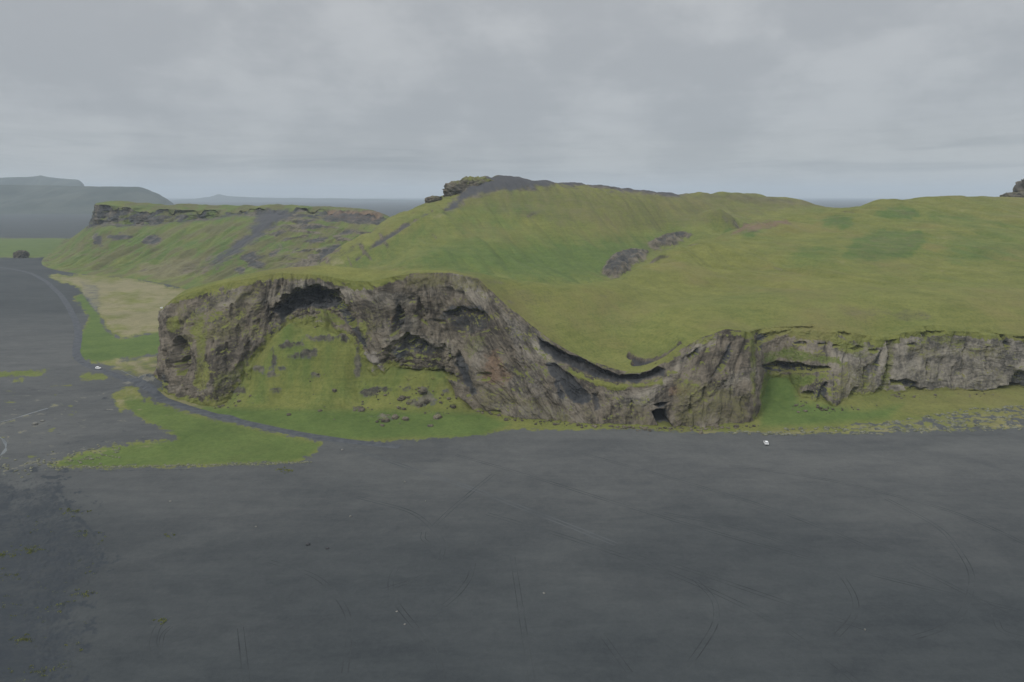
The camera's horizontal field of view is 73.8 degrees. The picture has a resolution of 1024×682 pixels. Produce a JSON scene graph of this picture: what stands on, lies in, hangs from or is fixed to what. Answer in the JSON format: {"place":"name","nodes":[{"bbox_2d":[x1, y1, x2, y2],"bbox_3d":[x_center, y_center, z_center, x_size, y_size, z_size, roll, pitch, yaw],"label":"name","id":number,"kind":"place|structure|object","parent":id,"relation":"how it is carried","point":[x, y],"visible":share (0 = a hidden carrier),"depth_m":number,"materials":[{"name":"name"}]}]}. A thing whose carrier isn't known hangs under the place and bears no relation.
{"place":"outdoors","nodes":[
{"label":"outdoors","id":0,"kind":"place"},
{"bbox_2d":[0,175,83,185],"bbox_3d":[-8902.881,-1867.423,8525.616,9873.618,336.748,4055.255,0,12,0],"label":"mountain","id":1,"kind":"structure","parent":0,"point":[39,180],"depth_m":7361.67,"materials":[{"name":"grey stone"}]},
{"bbox_2d":[0,372,133,455],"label":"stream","id":2,"kind":"structure","parent":0,"point":[5,444],"depth_m":341.25,"materials":[{"name":"liquid"}]},
{"bbox_2d":[0,185,173,213],"bbox_3d":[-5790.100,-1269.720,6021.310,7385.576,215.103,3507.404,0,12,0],"label":"mountain","id":3,"kind":"structure","parent":0,"point":[39,199],"depth_m":4872.33,"materials":[{"name":"grey stone"}]},
{"bbox_2d":[0,267,402,448],"bbox_3d":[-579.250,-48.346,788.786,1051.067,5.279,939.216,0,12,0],"label":"road","id":4,"kind":"structure","parent":0,"point":[154,392],"depth_m":409.03,"materials":[{"name":"grey asphalt"}]},
{"bbox_2d":[41,201,388,289],"bbox_3d":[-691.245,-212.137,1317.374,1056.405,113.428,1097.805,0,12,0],"label":"escarpment","id":5,"kind":"structure","parent":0,"point":[186,246],"depth_m":1182.14,"materials":[{"name":"green plant"}]},
{"bbox_2d":[169,194,424,201],"bbox_3d":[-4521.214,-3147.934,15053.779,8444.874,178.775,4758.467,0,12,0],"label":"mountain","id":6,"kind":"structure","parent":0,"point":[219,198],"depth_m":13541.02,"materials":[{"name":"grey stone"}]},
{"bbox_2d":[133,374,617,545],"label":"sand track","id":7,"kind":"structure","parent":0,"point":[148,375],"depth_m":280.51,"materials":[{"name":"grey sand"}]},
{"bbox_2d":[0,198,1023,681],"bbox_3d":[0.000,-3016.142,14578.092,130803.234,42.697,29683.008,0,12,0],"label":"ground","id":8,"kind":"structure","parent":0,"point":[210,580],"depth_m":252.62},
{"bbox_2d":[13,250,29,257],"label":"rock stack","id":9,"kind":"object","parent":8,"relation":"on","point":[21,254],"visible":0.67,"depth_m":1331.65,"materials":[{"name":"grey stone"}]},
{"bbox_2d":[0,467,292,681],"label":"grass tufts","id":10,"kind":"object","parent":8,"relation":"on","point":[31,550],"visible":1,"depth_m":210.50,"materials":[{"name":"green plant"}]},
{"bbox_2d":[381,418,389,422],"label":"boulder","id":11,"kind":"object","parent":8,"relation":"on","point":[384,420],"visible":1,"depth_m":367.77,"materials":[{"name":"grey stone"}]},
{"bbox_2d":[391,414,398,419],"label":"boulder","id":12,"kind":"object","parent":8,"relation":"on","point":[395,416],"visible":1,"depth_m":371.29,"materials":[{"name":"grey stone"}]},
{"bbox_2d":[433,414,441,419],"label":"boulder","id":13,"kind":"object","parent":8,"relation":"on","point":[437,416],"visible":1,"depth_m":372.41,"materials":[{"name":"grey stone"}]},
{"bbox_2d":[0,405,1023,477],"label":"moss hummocks","id":14,"kind":"structure","parent":8,"relation":"on","point":[748,432],"depth_m":352.80,"materials":[{"name":"green plant"}]},
{"bbox_2d":[214,326,1015,433],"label":"rubble","id":15,"kind":"object","parent":8,"relation":"on","point":[717,427],"visible":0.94,"depth_m":371.64,"materials":[{"name":"grey stone"}]},
{"bbox_2d":[398,395,405,400],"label":"boulder","id":16,"kind":"object","parent":15,"relation":"on","point":[401,398],"visible":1,"depth_m":394.82,"materials":[{"name":"grey stone"}]},
{"bbox_2d":[418,388,426,394],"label":"boulder","id":17,"kind":"object","parent":15,"relation":"on","point":[421,391],"visible":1,"depth_m":395.96,"materials":[{"name":"grey stone"}]},
{"bbox_2d":[0,0,1023,197],"label":"sky","id":18,"kind":"structure","parent":0,"point":[167,98],"materials":[{"name":"grey"}]},
{"bbox_2d":[154,270,1023,427],"bbox_3d":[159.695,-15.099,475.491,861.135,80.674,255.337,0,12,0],"label":"cliff","id":19,"kind":"structure","parent":0,"point":[486,346],"depth_m":404.93,"materials":[{"name":"grey stone"}]},
{"bbox_2d":[175,175,1023,373],"bbox_3d":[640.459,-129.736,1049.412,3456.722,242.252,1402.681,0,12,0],"label":"hills","id":20,"kind":"structure","parent":0,"point":[626,277],"depth_m":661.01,"materials":[{"name":"green plant"}]},
{"bbox_2d":[425,196,441,202],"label":"rock outcrop","id":21,"kind":"object","parent":20,"relation":"on","point":[429,199],"visible":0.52,"depth_m":930.50,"materials":[{"name":"grey stone"}]},
{"bbox_2d":[442,180,472,196],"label":"rock outcrop","id":22,"kind":"object","parent":20,"relation":"on","point":[452,188],"visible":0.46,"depth_m":947.31,"materials":[{"name":"grey stone"}]},
{"bbox_2d":[455,176,493,188],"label":"rock outcrop","id":23,"kind":"object","parent":20,"relation":"on","point":[477,181],"visible":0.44,"depth_m":951.64,"materials":[{"name":"grey stone"}]},
{"bbox_2d":[1000,192,1023,197],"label":"rock outcrop","id":24,"kind":"object","parent":20,"relation":"on","point":[1016,194],"visible":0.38,"depth_m":969.45,"materials":[{"name":"grey stone"}]},
{"bbox_2d":[1013,179,1023,192],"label":"rock outcrop","id":25,"kind":"object","parent":20,"relation":"on","point":[1018,186],"visible":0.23,"depth_m":994.53,"materials":[{"name":"grey stone"}]}
]}

